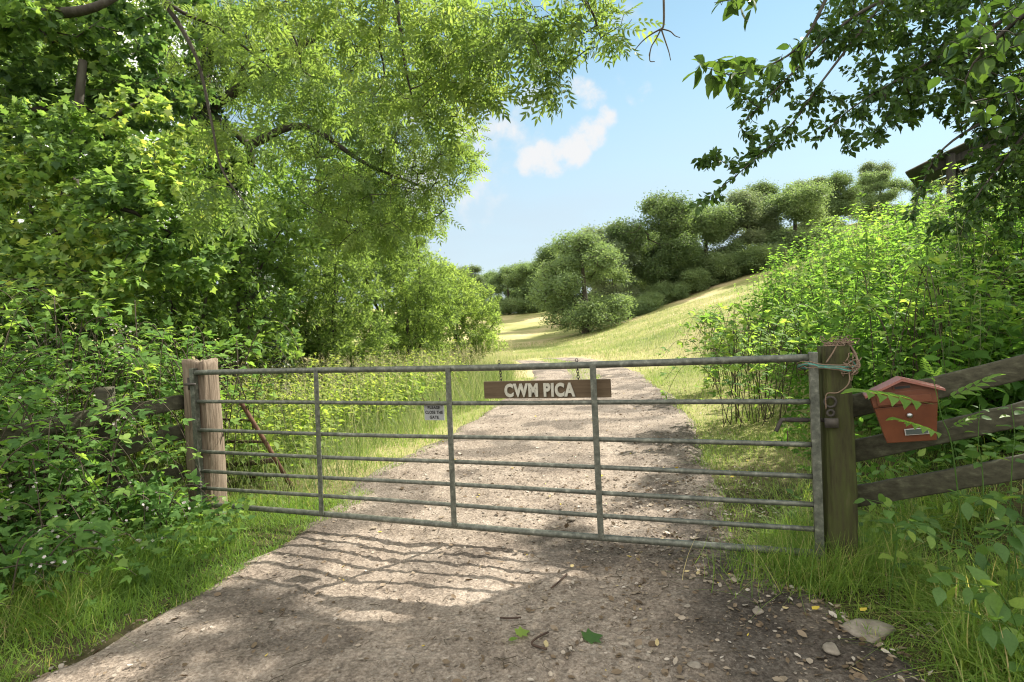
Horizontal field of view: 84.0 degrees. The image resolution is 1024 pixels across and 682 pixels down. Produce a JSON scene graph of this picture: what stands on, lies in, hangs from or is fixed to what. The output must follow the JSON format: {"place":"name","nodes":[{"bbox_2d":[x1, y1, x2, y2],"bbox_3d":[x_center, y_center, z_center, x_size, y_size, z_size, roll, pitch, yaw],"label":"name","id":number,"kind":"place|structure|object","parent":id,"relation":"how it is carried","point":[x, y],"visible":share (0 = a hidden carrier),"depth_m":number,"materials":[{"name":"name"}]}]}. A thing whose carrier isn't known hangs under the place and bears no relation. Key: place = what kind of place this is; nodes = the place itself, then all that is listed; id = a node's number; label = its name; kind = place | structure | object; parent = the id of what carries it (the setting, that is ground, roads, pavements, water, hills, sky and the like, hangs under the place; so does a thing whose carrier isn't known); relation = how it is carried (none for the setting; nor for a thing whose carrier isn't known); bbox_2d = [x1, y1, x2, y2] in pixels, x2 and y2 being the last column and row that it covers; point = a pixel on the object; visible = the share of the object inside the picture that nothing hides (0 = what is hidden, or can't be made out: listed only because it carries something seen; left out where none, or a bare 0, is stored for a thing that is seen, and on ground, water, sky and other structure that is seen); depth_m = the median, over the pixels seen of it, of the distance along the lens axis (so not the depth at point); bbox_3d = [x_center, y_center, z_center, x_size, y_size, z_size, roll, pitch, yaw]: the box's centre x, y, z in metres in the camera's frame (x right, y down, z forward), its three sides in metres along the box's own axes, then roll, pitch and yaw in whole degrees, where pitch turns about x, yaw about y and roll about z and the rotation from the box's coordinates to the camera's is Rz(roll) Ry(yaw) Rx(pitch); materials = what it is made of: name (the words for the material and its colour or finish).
{"place":"outdoors","nodes":[
{"label":"outdoors","id":0,"kind":"place"},
{"bbox_2d":[31,357,929,681],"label":"track","id":1,"kind":"structure","parent":0,"point":[403,629],"depth_m":3.12,"materials":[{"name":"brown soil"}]},
{"bbox_2d":[38,370,1013,681],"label":"leaf litter","id":2,"kind":"object","parent":1,"relation":"on","point":[760,624],"visible":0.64,"depth_m":3.00,"materials":[{"name":"brown plant"}]},
{"bbox_2d":[840,618,896,642],"bbox_3d":[1.616,1.317,2.595,0.203,0.046,0.160,-4,2,-29],"label":"stone","id":3,"kind":"object","parent":1,"relation":"on","point":[856,631],"visible":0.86,"depth_m":2.58,"materials":[{"name":"beige stone"}]},
{"bbox_2d":[0,430,1023,681],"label":"long grass","id":4,"kind":"structure","parent":0,"point":[960,630],"depth_m":3.08,"materials":[{"name":"green plant"}]},
{"bbox_2d":[0,209,1023,681],"bbox_3d":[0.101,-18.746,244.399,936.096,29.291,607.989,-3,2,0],"label":"ground","id":5,"kind":"structure","parent":0,"point":[518,329],"depth_m":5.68,"materials":[{"name":"green plant"}]},
{"bbox_2d":[0,272,97,450],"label":"bramble bush","id":6,"kind":"object","parent":5,"relation":"on","point":[31,371],"visible":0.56,"depth_m":5.30,"materials":[{"name":"green plant"}]},
{"bbox_2d":[0,515,101,621],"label":"bramble bush","id":7,"kind":"object","parent":5,"relation":"on","point":[18,559],"visible":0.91,"depth_m":3.15,"materials":[{"name":"green plant"}]},
{"bbox_2d":[0,433,126,538],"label":"bramble bush","id":8,"kind":"object","parent":5,"relation":"on","point":[16,443],"visible":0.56,"depth_m":3.69,"materials":[{"name":"green plant"}]},
{"bbox_2d":[0,484,142,609],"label":"bramble bush","id":9,"kind":"object","parent":5,"relation":"on","point":[80,531],"visible":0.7,"depth_m":3.46,"materials":[{"name":"green plant"}]},
{"bbox_2d":[0,386,185,519],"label":"rail fence","id":10,"kind":"object","parent":5,"relation":"on","point":[175,402],"visible":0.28,"depth_m":4.50,"materials":[{"name":"brown wood"}]},
{"bbox_2d":[0,344,185,519],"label":"bramble bush","id":11,"kind":"object","parent":5,"relation":"on","point":[50,384],"visible":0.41,"depth_m":4.58,"materials":[{"name":"green plant"}]},
{"bbox_2d":[0,243,200,439],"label":"hawthorn bush","id":12,"kind":"object","parent":5,"relation":"on","point":[152,318],"visible":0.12,"depth_m":6.40,"materials":[{"name":"green plant"}]},
{"bbox_2d":[0,386,207,550],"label":"bramble bush","id":13,"kind":"object","parent":5,"relation":"on","point":[74,472],"visible":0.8,"depth_m":4.06,"materials":[{"name":"green plant"}]},
{"bbox_2d":[0,281,228,489],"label":"bramble bush","id":14,"kind":"object","parent":5,"relation":"on","point":[113,339],"visible":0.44,"depth_m":5.21,"materials":[{"name":"green plant"}]},
{"bbox_2d":[0,0,245,378],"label":"woodland tree","id":15,"kind":"object","parent":5,"relation":"on","point":[80,2],"visible":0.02,"depth_m":13.09,"materials":[{"name":"green plant"}]},
{"bbox_2d":[0,0,247,175],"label":"maple tree","id":16,"kind":"object","parent":5,"relation":"on","point":[36,20],"visible":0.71,"depth_m":7.71,"materials":[{"name":"green plant"}]},
{"bbox_2d":[0,59,252,410],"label":"maple tree","id":17,"kind":"object","parent":5,"relation":"on","point":[63,215],"visible":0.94,"depth_m":6.44,"materials":[{"name":"green plant"}]},
{"bbox_2d":[0,63,265,405],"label":"hazel bush","id":18,"kind":"object","parent":5,"relation":"on","point":[30,212],"visible":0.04,"depth_m":10.07,"materials":[{"name":"green plant"}]},
{"bbox_2d":[48,468,219,561],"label":"bramble bush","id":19,"kind":"object","parent":5,"relation":"on","point":[151,492],"visible":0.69,"depth_m":4.12,"materials":[{"name":"green plant"}]},
{"bbox_2d":[54,315,328,487],"bbox_3d":[-3.155,0.590,5.599,2.375,1.682,1.760,-2,2,24],"label":"bramble bush","id":20,"kind":"object","parent":5,"relation":"on","point":[220,344],"visible":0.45,"depth_m":5.59,"materials":[{"name":"green plant"}]},
{"bbox_2d":[181,358,227,520],"bbox_3d":[-2.599,1.010,4.849,0.289,1.738,0.221,-2,2,20],"label":"gate post","id":21,"kind":"object","parent":5,"relation":"on","point":[210,413],"visible":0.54,"depth_m":4.77,"materials":[{"name":"brown wood"}]},
{"bbox_2d":[184,352,824,558],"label":"field gate","id":22,"kind":"structure","parent":21,"relation":"attached to","point":[814,444],"depth_m":3.68,"materials":[{"name":"metal"}]},
{"bbox_2d":[422,398,444,419],"bbox_3d":[-0.553,0.473,3.964,0.154,0.164,0.050,-2,2,20],"label":"notice","id":23,"kind":"object","parent":22,"relation":"attached to","point":[433,412],"visible":0.99,"depth_m":3.98,"materials":[{"name":"white plastic"}]},
{"bbox_2d":[484,358,611,398],"bbox_3d":[0.211,0.246,3.708,0.860,0.261,0.041,-2,2,20],"label":"house sign","id":24,"kind":"object","parent":22,"relation":"hanging from","point":[577,388],"visible":0.86,"depth_m":3.70,"materials":[{"name":"brown wood"}]},
{"bbox_2d":[124,2,298,358],"bbox_3d":[-9.705,-4.616,17.662,6.161,12.476,6.320,-3,2,0],"label":"woodland tree","id":25,"kind":"object","parent":5,"relation":"on","point":[259,169],"visible":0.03,"depth_m":17.70,"materials":[{"name":"green plant"}]},
{"bbox_2d":[105,198,331,420],"bbox_3d":[-4.103,-0.322,8.450,1.924,3.911,3.229,-1,2,41],"label":"hazel bush","id":26,"kind":"object","parent":5,"relation":"on","point":[231,289],"visible":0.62,"depth_m":8.32,"materials":[{"name":"green plant"}]},
{"bbox_2d":[172,404,294,489],"bbox_3d":[-3.064,1.081,5.963,2.218,0.955,0.220,-2,2,33],"label":"rusty hurdle","id":27,"kind":"object","parent":5,"relation":"on","point":[263,440],"visible":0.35,"depth_m":5.52,"materials":[{"name":"metal"}]},
{"bbox_2d":[0,340,471,485],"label":"weed bed","id":28,"kind":"object","parent":5,"relation":"on","point":[370,390],"visible":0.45,"depth_m":8.44,"materials":[{"name":"green plant"}]},
{"bbox_2d":[149,152,369,367],"bbox_3d":[-6.022,-1.544,13.555,5.632,6.213,2.876,-3,2,0],"label":"hazel bush","id":29,"kind":"object","parent":5,"relation":"on","point":[285,196],"visible":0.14,"depth_m":13.55,"materials":[{"name":"green plant"}]},
{"bbox_2d":[1,338,522,496],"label":"tall grass","id":30,"kind":"structure","parent":5,"relation":"on","point":[464,393],"depth_m":8.00,"materials":[{"name":"green plant"}]},
{"bbox_2d":[104,0,521,399],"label":"ash tree","id":31,"kind":"object","parent":5,"relation":"on","point":[395,200],"visible":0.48,"depth_m":10.46,"materials":[{"name":"green plant"}]},
{"bbox_2d":[177,12,305,411],"bbox_3d":[-5.147,-2.195,10.822,2.047,8.161,1.369,-3,2,-18],"label":"ivy","id":32,"kind":"object","parent":31,"relation":"attached to","point":[244,194],"visible":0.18,"depth_m":10.69,"materials":[{"name":"green plant"}]},
{"bbox_2d":[227,41,401,344],"bbox_3d":[-7.022,-4.523,20.144,6.679,12.265,6.234,-3,2,0],"label":"woodland tree","id":33,"kind":"object","parent":5,"relation":"on","point":[262,194],"visible":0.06,"depth_m":19.90,"materials":[{"name":"green plant"}]},
{"bbox_2d":[231,218,400,397],"bbox_3d":[-4.270,-0.656,12.574,3.673,4.383,2.950,-3,2,0],"label":"willow bush","id":34,"kind":"object","parent":5,"relation":"on","point":[341,344],"visible":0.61,"depth_m":12.22,"materials":[{"name":"green plant"}]},
{"bbox_2d":[312,201,466,375],"bbox_3d":[-3.341,-1.274,15.151,4.346,5.417,3.138,-3,2,0],"label":"willow bush","id":35,"kind":"object","parent":5,"relation":"on","point":[434,319],"visible":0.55,"depth_m":14.68,"materials":[{"name":"green plant"}]},
{"bbox_2d":[337,157,464,354],"bbox_3d":[-5.003,-3.750,25.584,6.174,10.569,5.988,-3,2,0],"label":"woodland tree","id":36,"kind":"object","parent":5,"relation":"on","point":[406,282],"visible":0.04,"depth_m":25.34,"materials":[{"name":"green plant"}]},
{"bbox_2d":[139,0,663,250],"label":"ash tree","id":37,"kind":"object","parent":5,"relation":"on","point":[489,54],"visible":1,"depth_m":5.33,"materials":[{"name":"green plant"}]},
{"bbox_2d":[635,0,679,61],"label":"dead twig","id":38,"kind":"object","parent":37,"relation":"hanging from","point":[661,29],"visible":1,"depth_m":2.65,"materials":[{"name":"wood"}]},
{"bbox_2d":[387,243,508,372],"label":"willow bush","id":39,"kind":"object","parent":5,"relation":"on","point":[492,319],"visible":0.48,"depth_m":17.60,"materials":[{"name":"green plant"}]},
{"bbox_2d":[28,388,923,681],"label":"fine debris","id":40,"kind":"object","parent":5,"relation":"on","point":[478,578],"visible":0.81,"depth_m":2.96,"materials":[{"name":"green plant"}]},
{"bbox_2d":[456,264,496,312],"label":"hill tree","id":41,"kind":"object","parent":5,"relation":"on","point":[475,269],"visible":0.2,"depth_m":116.71,"materials":[{"name":"green plant"}]},
{"bbox_2d":[90,434,921,681],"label":"twig litter","id":42,"kind":"object","parent":5,"relation":"on","point":[504,658],"visible":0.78,"depth_m":3.05,"materials":[{"name":"plant"}]},
{"bbox_2d":[486,262,529,314],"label":"hill tree","id":43,"kind":"object","parent":5,"relation":"on","point":[498,280],"visible":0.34,"depth_m":114.56,"materials":[{"name":"green plant"}]},
{"bbox_2d":[0,430,1023,653],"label":"ground cover","id":44,"kind":"object","parent":5,"relation":"on","point":[207,510],"visible":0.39,"depth_m":3.80,"materials":[{"name":"green plant"}]},
{"bbox_2d":[497,296,534,313],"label":"hedge bush","id":45,"kind":"object","parent":5,"relation":"on","point":[504,306],"visible":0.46,"depth_m":111.27,"materials":[{"name":"green plant"}]},
{"bbox_2d":[504,259,553,312],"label":"hill tree","id":46,"kind":"object","parent":5,"relation":"on","point":[523,270],"visible":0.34,"depth_m":108.99,"materials":[{"name":"green plant"}]},
{"bbox_2d":[525,241,564,301],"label":"hill tree","id":47,"kind":"object","parent":5,"relation":"on","point":[544,254],"visible":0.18,"depth_m":101.78,"materials":[{"name":"green plant"}]},
{"bbox_2d":[518,228,638,335],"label":"hill tree","id":48,"kind":"object","parent":5,"relation":"on","point":[585,253],"visible":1,"depth_m":58.83,"materials":[{"name":"green plant"}]},
{"bbox_2d":[343,263,819,398],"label":"hay grass","id":49,"kind":"structure","parent":5,"relation":"on","point":[581,348],"depth_m":34.71,"materials":[{"name":"green plant"}]},
{"bbox_2d":[572,219,655,299],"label":"hill tree","id":50,"kind":"object","parent":5,"relation":"on","point":[605,288],"visible":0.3,"depth_m":70.42,"materials":[{"name":"green plant"}]},
{"bbox_2d":[603,295,665,319],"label":"hedge bush","id":51,"kind":"object","parent":5,"relation":"on","point":[645,305],"visible":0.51,"depth_m":64.72,"materials":[{"name":"green plant"}]},
{"bbox_2d":[597,186,711,284],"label":"hill tree","id":52,"kind":"object","parent":5,"relation":"on","point":[670,215],"visible":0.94,"depth_m":69.49,"materials":[{"name":"green plant"}]},
{"bbox_2d":[644,280,694,303],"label":"hedge bush","id":53,"kind":"object","parent":5,"relation":"on","point":[679,290],"visible":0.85,"depth_m":67.92,"materials":[{"name":"green plant"}]},
{"bbox_2d":[630,263,724,290],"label":"hedge bush","id":54,"kind":"object","parent":5,"relation":"on","point":[669,280],"visible":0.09,"depth_m":74.43,"materials":[{"name":"green plant"}]},
{"bbox_2d":[677,265,722,293],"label":"hedge bush","id":55,"kind":"object","parent":5,"relation":"on","point":[700,279],"visible":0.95,"depth_m":68.74,"materials":[{"name":"green plant"}]},
{"bbox_2d":[668,198,752,281],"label":"hill tree","id":56,"kind":"object","parent":5,"relation":"on","point":[713,220],"visible":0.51,"depth_m":71.12,"materials":[{"name":"green plant"}]},
{"bbox_2d":[690,248,755,281],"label":"hedge bush","id":57,"kind":"object","parent":5,"relation":"on","point":[732,274],"visible":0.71,"depth_m":70.59,"materials":[{"name":"green plant"}]},
{"bbox_2d":[656,302,804,388],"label":"bramble bush","id":58,"kind":"object","parent":5,"relation":"on","point":[714,320],"visible":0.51,"depth_m":10.58,"materials":[{"name":"green plant"}]},
{"bbox_2d":[658,303,831,427],"bbox_3d":[3.033,0.288,7.213,2.254,1.568,2.054,-3,2,0],"label":"bramble bush","id":59,"kind":"object","parent":5,"relation":"on","point":[757,389],"visible":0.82,"depth_m":7.10,"materials":[{"name":"green plant"}]},
{"bbox_2d":[708,185,787,254],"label":"hill tree","id":60,"kind":"object","parent":5,"relation":"on","point":[749,200],"visible":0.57,"depth_m":73.03,"materials":[{"name":"green plant"}]},
{"bbox_2d":[721,241,776,274],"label":"hedge bush","id":61,"kind":"object","parent":5,"relation":"on","point":[752,256],"visible":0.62,"depth_m":69.14,"materials":[{"name":"green plant"}]},
{"bbox_2d":[682,0,826,99],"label":"dogwood tree","id":62,"kind":"object","parent":5,"relation":"on","point":[744,67],"visible":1,"depth_m":2.49,"materials":[{"name":"green plant"}]},
{"bbox_2d":[735,178,790,241],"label":"hill tree","id":63,"kind":"object","parent":5,"relation":"on","point":[760,186],"visible":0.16,"depth_m":93.65,"materials":[{"name":"green plant"}]},
{"bbox_2d":[749,239,789,271],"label":"hedge bush","id":64,"kind":"object","parent":5,"relation":"on","point":[775,248],"visible":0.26,"depth_m":69.03,"materials":[{"name":"green plant"}]},
{"bbox_2d":[743,178,853,261],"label":"hill tree","id":65,"kind":"object","parent":5,"relation":"on","point":[798,203],"visible":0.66,"depth_m":70.35,"materials":[{"name":"green plant"}]},
{"bbox_2d":[743,272,884,377],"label":"bramble bush","id":66,"kind":"object","parent":5,"relation":"on","point":[796,293],"visible":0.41,"depth_m":8.47,"materials":[{"name":"green plant"}]},
{"bbox_2d":[786,220,846,256],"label":"hedge bush","id":67,"kind":"object","parent":5,"relation":"on","point":[819,230],"visible":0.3,"depth_m":68.74,"materials":[{"name":"green plant"}]},
{"bbox_2d":[817,345,857,576],"bbox_3d":[1.827,0.866,3.177,0.176,1.690,0.193,-2,2,19],"label":"gate post","id":68,"kind":"object","parent":5,"relation":"on","point":[839,479],"visible":0.55,"depth_m":3.11,"materials":[{"name":"wood"}]},
{"bbox_2d":[797,335,861,408],"bbox_3d":[1.758,0.167,3.155,0.319,0.393,0.242,-2,2,25],"label":"baler twine","id":69,"kind":"object","parent":68,"relation":"attached to","point":[852,365],"visible":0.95,"depth_m":3.07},
{"bbox_2d":[812,170,866,229],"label":"hill tree","id":70,"kind":"object","parent":5,"relation":"on","point":[846,198],"visible":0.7,"depth_m":81.41,"materials":[{"name":"green plant"}]},
{"bbox_2d":[687,0,1023,256],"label":"lime tree","id":71,"kind":"object","parent":5,"relation":"on","point":[914,75],"visible":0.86,"depth_m":4.74,"materials":[{"name":"green plant"}]},
{"bbox_2d":[843,159,896,221],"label":"hill tree","id":72,"kind":"object","parent":5,"relation":"on","point":[871,167],"visible":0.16,"depth_m":106.32,"materials":[{"name":"green plant"}]},
{"bbox_2d":[734,146,1023,480],"bbox_3d":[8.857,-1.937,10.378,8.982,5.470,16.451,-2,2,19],"label":"nettle bed","id":73,"kind":"object","parent":5,"relation":"on","point":[897,237],"visible":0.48,"depth_m":7.28,"materials":[{"name":"green plant"}]},
{"bbox_2d":[848,168,913,224],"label":"hill tree","id":74,"kind":"object","parent":5,"relation":"on","point":[877,182],"visible":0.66,"depth_m":90.14,"materials":[{"name":"green plant"}]},
{"bbox_2d":[854,494,916,611],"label":"broad weed","id":75,"kind":"object","parent":5,"relation":"on","point":[886,501],"visible":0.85,"depth_m":2.72,"materials":[{"name":"green plant"}]},
{"bbox_2d":[883,284,911,369],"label":"nettle","id":76,"kind":"object","parent":5,"relation":"on","point":[895,331],"visible":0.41,"depth_m":4.83,"materials":[{"name":"green plant"}]},
{"bbox_2d":[892,515,950,642],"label":"broad weed","id":77,"kind":"object","parent":5,"relation":"on","point":[924,527],"visible":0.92,"depth_m":2.48,"materials":[{"name":"green plant"}]},
{"bbox_2d":[841,358,1004,585],"bbox_3d":[1.948,0.685,2.752,0.743,1.215,0.227,-3,2,0],"label":"ash seedling","id":78,"kind":"object","parent":5,"relation":"on","point":[904,402],"visible":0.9,"depth_m":2.71,"materials":[{"name":"green plant"}]},
{"bbox_2d":[909,284,940,379],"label":"nettle","id":79,"kind":"object","parent":5,"relation":"on","point":[917,348],"visible":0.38,"depth_m":4.79,"materials":[{"name":"green plant"}]},
{"bbox_2d":[827,247,1023,425],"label":"bramble bush","id":80,"kind":"object","parent":5,"relation":"on","point":[942,262],"visible":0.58,"depth_m":4.80,"materials":[{"name":"green plant"}]},
{"bbox_2d":[827,221,1023,330],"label":"bramble bush","id":81,"kind":"object","parent":5,"relation":"on","point":[979,246],"visible":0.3,"depth_m":5.76,"materials":[{"name":"green plant"}]},
{"bbox_2d":[906,177,946,211],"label":"hill tree","id":82,"kind":"object","parent":5,"relation":"on","point":[934,183],"visible":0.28,"depth_m":88.38,"materials":[{"name":"green plant"}]},
{"bbox_2d":[898,273,968,447],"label":"nettle","id":83,"kind":"object","parent":5,"relation":"on","point":[924,325],"visible":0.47,"depth_m":4.57,"materials":[{"name":"green plant"}]},
{"bbox_2d":[852,354,1023,506],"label":"rail fence","id":84,"kind":"object","parent":5,"relation":"on","point":[997,471],"visible":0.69,"depth_m":3.01,"materials":[{"name":"wood"}]},
{"bbox_2d":[862,376,945,442],"bbox_3d":[2.048,0.355,2.964,0.342,0.336,0.165,-10,-2,27],"label":"letter box","id":85,"kind":"object","parent":84,"relation":"attached to","point":[923,414],"visible":0.89,"depth_m":2.93,"materials":[{"name":"red paint"}]},
{"bbox_2d":[882,504,999,628],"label":"broad weed","id":86,"kind":"object","parent":5,"relation":"on","point":[960,552],"visible":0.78,"depth_m":2.42,"materials":[{"name":"green plant"}]},
{"bbox_2d":[863,0,1023,53],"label":"oak tree","id":87,"kind":"object","parent":5,"relation":"on","point":[879,30],"visible":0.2,"depth_m":10.54,"materials":[{"name":"green plant"}]},
{"bbox_2d":[905,120,1022,207],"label":"field shed","id":88,"kind":"structure","parent":5,"relation":"on","point":[958,153],"depth_m":13.24,"materials":[{"name":"brown wood"}]},
{"bbox_2d":[941,235,1006,441],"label":"nettle","id":89,"kind":"object","parent":5,"relation":"on","point":[971,276],"visible":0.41,"depth_m":4.54,"materials":[{"name":"green plant"}]},
{"bbox_2d":[926,565,1023,648],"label":"broad weed","id":90,"kind":"object","parent":5,"relation":"on","point":[993,600],"visible":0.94,"depth_m":2.20,"materials":[{"name":"green plant"}]},
{"bbox_2d":[927,0,1023,145],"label":"hazel tree","id":91,"kind":"object","parent":5,"relation":"on","point":[982,67],"visible":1,"depth_m":3.04,"materials":[{"name":"green plant"}]},
{"bbox_2d":[948,285,1009,445],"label":"nettle","id":92,"kind":"object","parent":5,"relation":"on","point":[985,346],"visible":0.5,"depth_m":4.38,"materials":[{"name":"green plant"}]},
{"bbox_2d":[965,404,999,615],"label":"nettle","id":93,"kind":"object","parent":5,"relation":"on","point":[981,458],"visible":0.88,"depth_m":2.55,"materials":[{"name":"green plant"}]},
{"bbox_2d":[943,489,1023,613],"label":"broad weed","id":94,"kind":"object","parent":5,"relation":"on","point":[998,509],"visible":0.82,"depth_m":2.48,"materials":[{"name":"green plant"}]},
{"bbox_2d":[953,236,1015,396],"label":"nettle","id":95,"kind":"object","parent":5,"relation":"on","point":[971,302],"visible":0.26,"depth_m":4.79,"materials":[{"name":"green plant"}]},
{"bbox_2d":[954,285,1017,447],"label":"nettle","id":96,"kind":"object","parent":5,"relation":"on","point":[983,402],"visible":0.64,"depth_m":4.18,"materials":[{"name":"green plant"}]},
{"bbox_2d":[956,520,1023,577],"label":"broad weed","id":97,"kind":"object","parent":5,"relation":"on","point":[1002,551],"visible":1,"depth_m":2.33,"materials":[{"name":"green plant"}]},
{"bbox_2d":[962,603,1023,672],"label":"broad weed","id":98,"kind":"object","parent":5,"relation":"on","point":[993,638],"visible":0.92,"depth_m":2.08,"materials":[{"name":"green plant"}]},
{"bbox_2d":[991,404,1023,606],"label":"nettle","id":99,"kind":"object","parent":5,"relation":"on","point":[1019,412],"visible":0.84,"depth_m":2.50,"materials":[{"name":"green plant"}]},
{"bbox_2d":[2,0,1023,318],"label":"sky","id":100,"kind":"structure","parent":0,"point":[634,127],"materials":[{"name":"blue"}]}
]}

